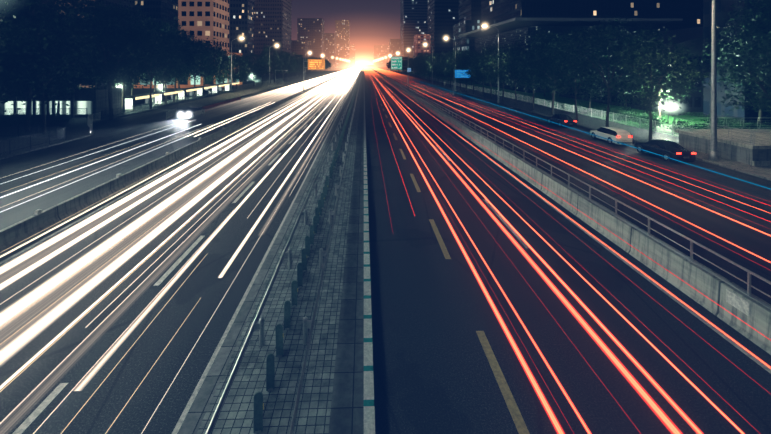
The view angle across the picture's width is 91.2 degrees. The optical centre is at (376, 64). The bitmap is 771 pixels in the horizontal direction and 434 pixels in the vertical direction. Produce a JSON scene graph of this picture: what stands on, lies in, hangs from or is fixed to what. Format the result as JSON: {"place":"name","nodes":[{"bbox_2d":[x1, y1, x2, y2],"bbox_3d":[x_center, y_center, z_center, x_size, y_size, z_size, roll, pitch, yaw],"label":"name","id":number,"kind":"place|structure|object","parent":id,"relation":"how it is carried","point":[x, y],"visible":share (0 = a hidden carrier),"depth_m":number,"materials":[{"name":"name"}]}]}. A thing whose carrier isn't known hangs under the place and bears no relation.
{"place":"outdoors","nodes":[
{"label":"outdoors","id":0,"kind":"place"},
{"bbox_2d":[134,0,177,39],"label":"dark building","id":1,"kind":"structure","parent":0,"point":[163,10],"depth_m":205.88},
{"bbox_2d":[0,68,342,159],"bbox_3d":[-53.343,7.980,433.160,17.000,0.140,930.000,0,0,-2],"label":"pavement","id":2,"kind":"structure","parent":0,"point":[77,129],"depth_m":48.93,"materials":[{"name":"concrete"}]},
{"bbox_2d":[0,0,20,81],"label":"tree","id":3,"kind":"object","parent":2,"relation":"on","point":[3,22],"visible":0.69,"depth_m":33.58,"materials":[{"name":"green plant"}]},
{"bbox_2d":[0,35,23,111],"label":"tree","id":4,"kind":"object","parent":2,"relation":"on","point":[3,52],"visible":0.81,"depth_m":37.39,"materials":[{"name":"green plant"}]},
{"bbox_2d":[0,125,66,155],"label":"iron fence","id":5,"kind":"object","parent":2,"relation":"on","point":[61,134],"visible":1,"depth_m":38.91,"materials":[{"name":"black"}]},
{"bbox_2d":[5,108,86,118],"bbox_3d":[-50.693,7.110,54.640,17.270,1.600,0.070,0,0,-2],"label":"fence","id":6,"kind":"object","parent":2,"relation":"on","point":[53,109],"visible":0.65,"depth_m":54.76,"materials":[{"name":"black"}]},
{"bbox_2d":[0,31,95,125],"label":"tree","id":7,"kind":"object","parent":2,"relation":"on","point":[47,104],"visible":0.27,"depth_m":48.34,"materials":[{"name":"green plant"}]},
{"bbox_2d":[0,0,103,131],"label":"tree","id":8,"kind":"object","parent":2,"relation":"on","point":[9,8],"visible":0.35,"depth_m":43.84,"materials":[{"name":"green plant"}]},
{"bbox_2d":[88,113,97,133],"bbox_3d":[-36.314,7.335,48.017,1.112,1.150,12.214,0,0,-32],"label":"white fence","id":9,"kind":"object","parent":2,"relation":"on","point":[90,123],"visible":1,"depth_m":47.85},
{"bbox_2d":[69,31,130,91],"bbox_3d":[-43.874,0.733,60.571,10.183,14.647,12.338,0,0,-29],"label":"tree","id":10,"kind":"object","parent":2,"relation":"on","point":[98,85],"visible":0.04,"depth_m":59.62,"materials":[{"name":"green plant"}]},
{"bbox_2d":[63,0,162,112],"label":"tree","id":11,"kind":"object","parent":2,"relation":"on","point":[133,73],"visible":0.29,"depth_m":57.79,"materials":[{"name":"green plant"}]},
{"bbox_2d":[62,0,171,119],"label":"tree","id":12,"kind":"object","parent":2,"relation":"on","point":[113,15],"visible":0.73,"depth_m":53.39,"materials":[{"name":"green plant"}]},
{"bbox_2d":[101,20,163,106],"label":"tree","id":13,"kind":"object","parent":2,"relation":"on","point":[123,86],"visible":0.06,"depth_m":68.14,"materials":[{"name":"green plant"}]},
{"bbox_2d":[113,37,154,97],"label":"tree","id":14,"kind":"object","parent":2,"relation":"on","point":[132,85],"visible":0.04,"depth_m":71.21,"materials":[{"name":"green plant"}]},
{"bbox_2d":[106,27,189,108],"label":"tree","id":15,"kind":"object","parent":2,"relation":"on","point":[152,75],"visible":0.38,"depth_m":66.39,"materials":[{"name":"green plant"}]},
{"bbox_2d":[101,90,217,118],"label":"iron fence","id":16,"kind":"object","parent":2,"relation":"on","point":[206,95],"visible":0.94,"depth_m":70.49,"materials":[{"name":"black"}]},
{"bbox_2d":[122,82,239,111],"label":"bus shelter","id":17,"kind":"object","parent":2,"relation":"on","point":[138,99],"visible":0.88,"depth_m":76.35,"materials":[{"name":"white glass"}]},
{"bbox_2d":[179,41,218,96],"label":"tree","id":18,"kind":"object","parent":2,"relation":"on","point":[207,66],"visible":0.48,"depth_m":92.19,"materials":[{"name":"green plant"}]},
{"bbox_2d":[189,33,228,85],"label":"tree","id":19,"kind":"object","parent":2,"relation":"on","point":[217,51],"visible":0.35,"depth_m":98.15,"materials":[{"name":"green plant"}]},
{"bbox_2d":[202,52,236,91],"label":"tree","id":20,"kind":"object","parent":2,"relation":"on","point":[227,64],"visible":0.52,"depth_m":109.95,"materials":[{"name":"green plant"}]},
{"bbox_2d":[219,50,251,88],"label":"tree","id":21,"kind":"object","parent":2,"relation":"on","point":[235,74],"visible":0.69,"depth_m":119.67,"materials":[{"name":"green plant"}]},
{"bbox_2d":[227,53,254,87],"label":"tree","id":22,"kind":"object","parent":2,"relation":"on","point":[248,63],"visible":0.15,"depth_m":127.91,"materials":[{"name":"green plant"}]},
{"bbox_2d":[252,52,271,84],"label":"tree","id":23,"kind":"object","parent":2,"relation":"on","point":[265,72],"visible":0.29,"depth_m":147.28,"materials":[{"name":"green plant"}]},
{"bbox_2d":[259,45,285,83],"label":"tree","id":24,"kind":"object","parent":2,"relation":"on","point":[276,57],"visible":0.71,"depth_m":156.41,"materials":[{"name":"green plant"}]},
{"bbox_2d":[278,50,293,80],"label":"tree","id":25,"kind":"object","parent":2,"relation":"on","point":[289,64],"visible":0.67,"depth_m":178.29,"materials":[{"name":"green plant"}]},
{"bbox_2d":[281,52,300,77],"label":"tree","id":26,"kind":"object","parent":2,"relation":"on","point":[295,61],"visible":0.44,"depth_m":195.61,"materials":[{"name":"green plant"}]},
{"bbox_2d":[229,0,253,76],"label":"building","id":27,"kind":"structure","parent":0,"point":[241,18],"depth_m":237.04,"materials":[{"name":"glass"}]},
{"bbox_2d":[254,0,290,73],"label":"building","id":28,"kind":"structure","parent":0,"point":[272,23],"depth_m":326.89,"materials":[{"name":"glass"}]},
{"bbox_2d":[291,40,308,58],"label":"building","id":29,"kind":"structure","parent":0,"point":[299,47],"depth_m":516.54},
{"bbox_2d":[297,18,323,58],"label":"building","id":30,"kind":"structure","parent":0,"point":[310,31],"depth_m":616.63,"materials":[{"name":"grey"}]},
{"bbox_2d":[270,67,356,91],"bbox_3d":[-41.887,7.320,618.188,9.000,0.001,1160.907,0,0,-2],"label":"headlamp glow","id":31,"kind":"object","parent":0,"point":[297,87],"visible":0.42,"depth_m":144.72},
{"bbox_2d":[308,59,324,69],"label":"road sign","id":32,"kind":"object","parent":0,"point":[316,64],"visible":0.93,"depth_m":104.16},
{"bbox_2d":[324,33,335,67],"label":"building","id":33,"kind":"structure","parent":0,"point":[330,46],"depth_m":757.06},
{"bbox_2d":[335,20,349,67],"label":"building","id":34,"kind":"structure","parent":0,"point":[342,30],"depth_m":947.40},
{"bbox_2d":[291,0,399,64],"label":"sky","id":35,"kind":"structure","parent":0,"point":[372,22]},
{"bbox_2d":[350,44,354,66],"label":"building","id":36,"kind":"structure","parent":0,"point":[352,55],"depth_m":1397.54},
{"bbox_2d":[26,65,702,153],"bbox_3d":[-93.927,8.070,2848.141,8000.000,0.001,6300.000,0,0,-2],"label":"ground","id":37,"kind":"structure","parent":0,"point":[136,91],"depth_m":189.29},
{"bbox_2d":[0,1,64,55],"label":"tree","id":38,"kind":"object","parent":37,"relation":"on","point":[21,15],"depth_m":54.31,"materials":[{"name":"green plant"}]},
{"bbox_2d":[5,15,95,114],"bbox_3d":[-47.331,0.283,55.794,11.785,15.569,12.507,0,0,-13],"label":"tree","id":39,"kind":"object","parent":37,"relation":"on","point":[58,106],"visible":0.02,"depth_m":56.07,"materials":[{"name":"green plant"}]},
{"bbox_2d":[0,7,101,134],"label":"tree","id":40,"kind":"object","parent":37,"relation":"on","point":[42,82],"visible":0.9,"depth_m":40.80,"materials":[{"name":"green plant"}]},
{"bbox_2d":[0,88,121,117],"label":"shop front","id":41,"kind":"object","parent":37,"relation":"on","point":[93,101],"visible":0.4,"depth_m":56.24,"materials":[{"name":"concrete"}]},
{"bbox_2d":[16,0,114,47],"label":"tree","id":42,"kind":"object","parent":37,"relation":"on","point":[72,4],"visible":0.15,"depth_m":62.85,"materials":[{"name":"green plant"}]},
{"bbox_2d":[0,0,133,87],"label":"building","id":43,"kind":"structure","parent":37,"relation":"on","point":[116,2],"depth_m":140.38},
{"bbox_2d":[143,16,189,93],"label":"tree","id":44,"kind":"object","parent":37,"relation":"on","point":[162,25],"visible":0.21,"depth_m":95.77,"materials":[{"name":"green plant"}]},
{"bbox_2d":[143,34,203,99],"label":"tree","id":45,"kind":"object","parent":37,"relation":"on","point":[179,69],"visible":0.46,"depth_m":73.97,"materials":[{"name":"green plant"}]},
{"bbox_2d":[156,25,202,102],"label":"tree","id":46,"kind":"object","parent":37,"relation":"on","point":[172,34],"visible":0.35,"depth_m":77.79,"materials":[{"name":"green plant"}]},
{"bbox_2d":[134,53,241,87],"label":"building","id":47,"kind":"structure","parent":37,"relation":"on","point":[188,84],"depth_m":127.69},
{"bbox_2d":[178,0,228,50],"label":"curved building","id":48,"kind":"structure","parent":37,"relation":"on","point":[203,20],"depth_m":135.74,"materials":[{"name":"concrete"}]},
{"bbox_2d":[238,51,270,85],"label":"tree","id":49,"kind":"object","parent":37,"relation":"on","point":[259,61],"visible":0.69,"depth_m":137.41,"materials":[{"name":"green plant"}]},
{"bbox_2d":[267,55,283,81],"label":"tree","id":50,"kind":"object","parent":37,"relation":"on","point":[277,69],"visible":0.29,"depth_m":168.27,"materials":[{"name":"green plant"}]},
{"bbox_2d":[400,0,427,57],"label":"building","id":51,"kind":"structure","parent":37,"relation":"on","point":[413,17],"depth_m":521.77,"materials":[{"name":"glass"}]},
{"bbox_2d":[409,51,423,79],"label":"tree","id":52,"kind":"object","parent":37,"relation":"on","point":[418,55],"visible":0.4,"depth_m":196.94,"materials":[{"name":"green plant"}]},
{"bbox_2d":[414,34,430,58],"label":"residential building","id":53,"kind":"structure","parent":37,"relation":"on","point":[420,40],"depth_m":401.65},
{"bbox_2d":[419,52,433,81],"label":"tree","id":54,"kind":"object","parent":37,"relation":"on","point":[424,59],"visible":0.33,"depth_m":168.87,"materials":[{"name":"green plant"}]},
{"bbox_2d":[425,51,439,76],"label":"tree","id":55,"kind":"object","parent":37,"relation":"on","point":[428,65],"visible":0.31,"depth_m":156.37,"materials":[{"name":"green plant"}]},
{"bbox_2d":[429,53,445,84],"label":"tree","id":56,"kind":"object","parent":37,"relation":"on","point":[436,63],"visible":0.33,"depth_m":141.72,"materials":[{"name":"green plant"}]},
{"bbox_2d":[434,55,449,85],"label":"tree","id":57,"kind":"object","parent":37,"relation":"on","point":[439,70],"visible":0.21,"depth_m":134.91,"materials":[{"name":"green plant"}]},
{"bbox_2d":[428,0,458,56],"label":"building","id":58,"kind":"structure","parent":37,"relation":"on","point":[443,17],"depth_m":382.29,"materials":[{"name":"glass"}]},
{"bbox_2d":[438,48,464,88],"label":"tree","id":59,"kind":"object","parent":37,"relation":"on","point":[445,66],"visible":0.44,"depth_m":122.15,"materials":[{"name":"green plant"}]},
{"bbox_2d":[443,48,476,89],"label":"tree","id":60,"kind":"object","parent":37,"relation":"on","point":[452,62],"visible":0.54,"depth_m":114.98,"materials":[{"name":"green plant"}]},
{"bbox_2d":[453,51,487,93],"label":"tree","id":61,"kind":"object","parent":37,"relation":"on","point":[467,61],"visible":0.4,"depth_m":100.73,"materials":[{"name":"green plant"}]},
{"bbox_2d":[461,55,494,95],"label":"tree","id":62,"kind":"object","parent":37,"relation":"on","point":[482,78],"visible":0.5,"depth_m":93.41,"materials":[{"name":"green plant"}]},
{"bbox_2d":[468,44,508,98],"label":"tree","id":63,"kind":"object","parent":37,"relation":"on","point":[479,68],"visible":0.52,"depth_m":85.93,"materials":[{"name":"green plant"}]},
{"bbox_2d":[482,41,510,90],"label":"tree","id":64,"kind":"object","parent":37,"relation":"on","point":[491,46],"visible":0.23,"depth_m":104.79,"materials":[{"name":"green plant"}]},
{"bbox_2d":[480,46,519,101],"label":"tree","id":65,"kind":"object","parent":37,"relation":"on","point":[491,74],"visible":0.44,"depth_m":79.15,"materials":[{"name":"green plant"}]},
{"bbox_2d":[493,44,532,104],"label":"tree","id":66,"kind":"object","parent":37,"relation":"on","point":[502,72],"visible":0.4,"depth_m":72.89,"materials":[{"name":"green plant"}]},
{"bbox_2d":[507,43,552,109],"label":"tree","id":67,"kind":"object","parent":37,"relation":"on","point":[521,75],"visible":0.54,"depth_m":64.97,"materials":[{"name":"green plant"}]},
{"bbox_2d":[514,27,585,114],"bbox_3d":[26.784,0.978,58.881,12.110,14.180,10.740,0,0,-18],"label":"tree","id":68,"kind":"object","parent":37,"relation":"on","point":[536,69],"visible":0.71,"depth_m":58.78,"materials":[{"name":"green plant"}]},
{"bbox_2d":[475,26,664,92],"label":"hall building","id":69,"kind":"structure","parent":37,"relation":"on","point":[510,37],"depth_m":108.69,"materials":[{"name":"glass"}]},
{"bbox_2d":[459,17,682,36],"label":"hall roof","id":70,"kind":"structure","parent":69,"relation":"on","point":[511,24],"depth_m":108.42,"materials":[{"name":"grey"}]},
{"bbox_2d":[542,38,613,121],"bbox_3d":[27.965,2.189,52.094,9.032,11.748,8.528,0,0,17],"label":"tree","id":71,"kind":"object","parent":37,"relation":"on","point":[559,65],"visible":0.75,"depth_m":51.85,"materials":[{"name":"green plant"}]},
{"bbox_2d":[561,25,616,107],"bbox_3d":[34.883,0.649,63.123,10.403,14.839,12.598,0,0,22],"label":"tree","id":72,"kind":"object","parent":37,"relation":"on","point":[586,37],"visible":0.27,"depth_m":62.05,"materials":[{"name":"green plant"}]},
{"bbox_2d":[555,15,667,126],"bbox_3d":[27.912,1.146,46.180,10.686,13.811,12.058,0,0,3],"label":"tree","id":73,"kind":"object","parent":37,"relation":"on","point":[590,72],"visible":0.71,"depth_m":45.55,"materials":[{"name":"green plant"}]},
{"bbox_2d":[559,56,702,111],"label":"building","id":74,"kind":"structure","parent":37,"relation":"on","point":[692,104],"depth_m":63.53,"materials":[{"name":"tile"}]},
{"bbox_2d":[600,29,720,140],"bbox_3d":[28.648,2.073,38.499,9.106,11.965,9.344,0,0,13],"label":"tree","id":75,"kind":"object","parent":37,"relation":"on","point":[632,55],"visible":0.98,"depth_m":37.27,"materials":[{"name":"green plant"}]},
{"bbox_2d":[623,41,703,117],"bbox_3d":[39.833,2.113,52.926,8.728,11.902,9.279,0,0,-43],"label":"tree","id":76,"kind":"object","parent":37,"relation":"on","point":[659,102],"visible":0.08,"depth_m":52.21,"materials":[{"name":"green plant"}]},
{"bbox_2d":[709,0,717,160],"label":"street lamp","id":77,"kind":"object","parent":37,"relation":"on","point":[713,153],"visible":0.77,"depth_m":31.00,"materials":[{"name":"metal"}]},
{"bbox_2d":[702,0,770,84],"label":"tree","id":78,"kind":"object","parent":37,"relation":"on","point":[749,41],"visible":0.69,"depth_m":42.57,"materials":[{"name":"green plant"}]},
{"bbox_2d":[703,0,770,124],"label":"tower building","id":79,"kind":"structure","parent":37,"relation":"on","point":[720,23],"depth_m":51.91,"materials":[{"name":"glass"}]},
{"bbox_2d":[705,14,770,123],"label":"tree","id":80,"kind":"object","parent":37,"relation":"on","point":[728,78],"visible":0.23,"depth_m":48.15,"materials":[{"name":"green plant"}]},
{"bbox_2d":[718,28,770,115],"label":"tree","id":81,"kind":"object","parent":37,"relation":"on","point":[744,71],"visible":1,"depth_m":35.53,"materials":[{"name":"green plant"}]},
{"bbox_2d":[374,45,388,66],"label":"building","id":82,"kind":"structure","parent":0,"point":[381,53],"depth_m":1301.00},
{"bbox_2d":[364,67,402,74],"bbox_3d":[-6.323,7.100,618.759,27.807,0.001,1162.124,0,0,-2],"label":"taillamp glow","id":83,"kind":"object","parent":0,"point":[368,71],"visible":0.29,"depth_m":377.85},
{"bbox_2d":[0,66,770,433],"bbox_3d":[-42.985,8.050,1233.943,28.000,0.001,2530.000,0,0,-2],"label":"road","id":84,"kind":"structure","parent":0,"point":[432,312],"depth_m":12.25,"materials":[{"name":"asphalt"}]},
{"bbox_2d":[0,85,351,433],"bbox_3d":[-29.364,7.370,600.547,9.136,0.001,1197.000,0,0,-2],"label":"light trails","id":85,"kind":"object","parent":84,"relation":"on","point":[27,335],"visible":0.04,"depth_m":15.53,"materials":[{"name":"white"}]},
{"bbox_2d":[177,66,374,433],"bbox_3d":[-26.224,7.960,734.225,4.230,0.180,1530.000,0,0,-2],"label":"median","id":86,"kind":"object","parent":84,"relation":"on","point":[339,399],"depth_m":11.19,"materials":[{"name":"tile"}]},
{"bbox_2d":[205,71,361,433],"bbox_3d":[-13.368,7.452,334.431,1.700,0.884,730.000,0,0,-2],"label":"median guard rails","id":87,"kind":"object","parent":86,"relation":"on","point":[270,359],"visible":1,"depth_m":11.92,"materials":[{"name":"metal"}]},
{"bbox_2d":[308,67,361,91],"bbox_3d":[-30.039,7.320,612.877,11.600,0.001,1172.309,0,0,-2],"label":"headlamp glow","id":88,"kind":"object","parent":84,"relation":"on","point":[343,82],"visible":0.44,"depth_m":144.72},
{"bbox_2d":[0,66,770,433],"bbox_3d":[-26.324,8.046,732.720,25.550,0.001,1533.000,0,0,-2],"label":"lane markings","id":89,"kind":"object","parent":84,"relation":"on","point":[500,380],"depth_m":12.97,"materials":[{"name":"white paint"}]},
{"bbox_2d":[0,77,770,433],"bbox_3d":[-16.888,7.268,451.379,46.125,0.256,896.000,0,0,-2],"label":"light trails","id":90,"kind":"object","parent":84,"relation":"on","point":[258,239],"visible":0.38,"depth_m":13.77,"materials":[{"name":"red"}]},
{"bbox_2d":[370,68,770,354],"bbox_3d":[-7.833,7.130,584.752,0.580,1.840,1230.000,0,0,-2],"label":"parapet","id":91,"kind":"structure","parent":84,"relation":"on","point":[747,306],"depth_m":15.03,"materials":[{"name":"concrete"}]},
{"bbox_2d":[370,73,770,433],"bbox_3d":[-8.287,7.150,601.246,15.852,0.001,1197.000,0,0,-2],"label":"light trails","id":92,"kind":"object","parent":84,"relation":"on","point":[664,418],"visible":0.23,"depth_m":11.24,"materials":[{"name":"red"}]},
{"bbox_2d":[0,66,770,303],"bbox_3d":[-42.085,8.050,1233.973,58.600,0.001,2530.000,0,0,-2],"label":"service roads","id":93,"kind":"structure","parent":0,"point":[756,242],"depth_m":28.11,"materials":[{"name":"asphalt"}]},
{"bbox_2d":[0,120,199,212],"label":"light trails","id":94,"kind":"object","parent":93,"relation":"on","point":[85,166],"visible":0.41,"depth_m":26.22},
{"bbox_2d":[0,70,350,255],"bbox_3d":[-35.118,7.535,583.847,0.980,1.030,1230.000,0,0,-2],"label":"barrier","id":95,"kind":"object","parent":93,"relation":"on","point":[39,220],"visible":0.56,"depth_m":22.67,"materials":[{"name":"concrete"}]},
{"bbox_2d":[179,107,204,117],"bbox_3d":[-28.419,7.339,58.398,2.140,1.517,4.615,0,0,2],"label":"oncoming car","id":96,"kind":"object","parent":93,"relation":"on","point":[191,111],"visible":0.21,"depth_m":57.43,"materials":[{"name":"white paint"}]},
{"bbox_2d":[202,97,240,110],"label":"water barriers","id":97,"kind":"object","parent":93,"relation":"on","point":[218,105],"visible":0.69,"depth_m":71.75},
{"bbox_2d":[153,68,770,180],"bbox_3d":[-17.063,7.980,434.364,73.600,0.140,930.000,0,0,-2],"label":"sidewalks","id":98,"kind":"structure","parent":93,"relation":"on","point":[642,135],"depth_m":64.78,"materials":[{"name":"concrete"}]},
{"bbox_2d":[482,25,499,103],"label":"street lamp","id":99,"kind":"object","parent":98,"relation":"on","point":[498,101],"visible":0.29,"depth_m":77.44,"materials":[{"name":"metal"}]},
{"bbox_2d":[449,81,691,136],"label":"white fence","id":100,"kind":"object","parent":98,"relation":"on","point":[507,94],"visible":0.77,"depth_m":59.48,"materials":[{"name":"metal"}]},
{"bbox_2d":[547,114,576,126],"bbox_3d":[24.502,7.339,50.023,2.140,1.517,4.615,0,0,-2],"label":"dark car","id":101,"kind":"object","parent":93,"relation":"on","point":[565,120],"visible":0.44,"depth_m":48.74,"materials":[{"name":"grey paint"}]},
{"bbox_2d":[416,80,770,189],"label":"blue streak","id":102,"kind":"object","parent":93,"relation":"on","point":[635,147],"visible":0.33,"depth_m":31.92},
{"bbox_2d":[590,127,632,143],"bbox_3d":[24.450,7.314,39.515,2.140,1.567,4.515,0,0,-2],"label":"white hatchback car","id":103,"kind":"object","parent":93,"relation":"on","point":[620,135],"visible":0.85,"depth_m":37.91,"materials":[{"name":"white paint"}]},
{"bbox_2d":[634,139,695,161],"bbox_3d":[24.969,7.339,32.929,2.140,1.517,4.915,0,0,-2],"label":"black sedan car","id":104,"kind":"object","parent":93,"relation":"on","point":[670,149],"visible":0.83,"depth_m":31.78,"materials":[{"name":"black paint"}]},
{"bbox_2d":[389,39,399,60],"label":"building","id":105,"kind":"structure","parent":0,"point":[394,47],"depth_m":901.71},
{"bbox_2d":[391,57,401,68],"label":"road sign","id":106,"kind":"object","parent":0,"point":[396,62],"visible":0.79,"depth_m":98.38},
{"bbox_2d":[455,70,469,77],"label":"blue sign board","id":107,"kind":"object","parent":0,"point":[458,74],"visible":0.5,"depth_m":100.45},
{"bbox_2d":[459,0,480,22],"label":"building","id":108,"kind":"structure","parent":0,"point":[469,9],"depth_m":307.40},
{"bbox_2d":[453,20,493,58],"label":"building","id":109,"kind":"structure","parent":0,"point":[463,27],"depth_m":211.84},
{"bbox_2d":[402,71,749,136],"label":"fence","id":110,"kind":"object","parent":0,"point":[561,100],"depth_m":74.44,"materials":[{"name":"metal"}]},
{"bbox_2d":[612,28,661,76],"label":"tree","id":111,"kind":"object","parent":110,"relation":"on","point":[619,38],"visible":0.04,"depth_m":70.71,"materials":[{"name":"green plant"}]},
{"bbox_2d":[638,116,663,126],"bbox_3d":[35.146,7.105,48.127,2.906,1.637,2.987,0,0,-16],"label":"shrub","id":112,"kind":"object","parent":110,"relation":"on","point":[657,123],"visible":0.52,"depth_m":47.73,"materials":[{"name":"green plant"}]},
{"bbox_2d":[674,129,770,165],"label":"wall","id":113,"kind":"structure","parent":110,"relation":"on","point":[758,153],"depth_m":32.00,"materials":[{"name":"concrete"}]},
{"bbox_2d":[673,118,755,144],"bbox_3d":[29.119,5.738,32.976,0.060,1.135,7.732,0,0,-2],"label":"landing rail","id":114,"kind":"object","parent":113,"relation":"on","point":[717,131],"visible":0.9,"depth_m":32.05,"materials":[{"name":"metal"}]},
{"bbox_2d":[673,117,770,128],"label":"landing rail","id":115,"kind":"object","parent":113,"relation":"on","point":[759,118],"visible":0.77,"depth_m":36.83,"materials":[{"name":"metal"}]},
{"bbox_2d":[481,0,702,30],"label":"building","id":116,"kind":"structure","parent":0,"point":[690,12],"depth_m":178.97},
{"bbox_2d":[586,27,702,56],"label":"building","id":117,"kind":"structure","parent":0,"point":[687,37],"depth_m":65.02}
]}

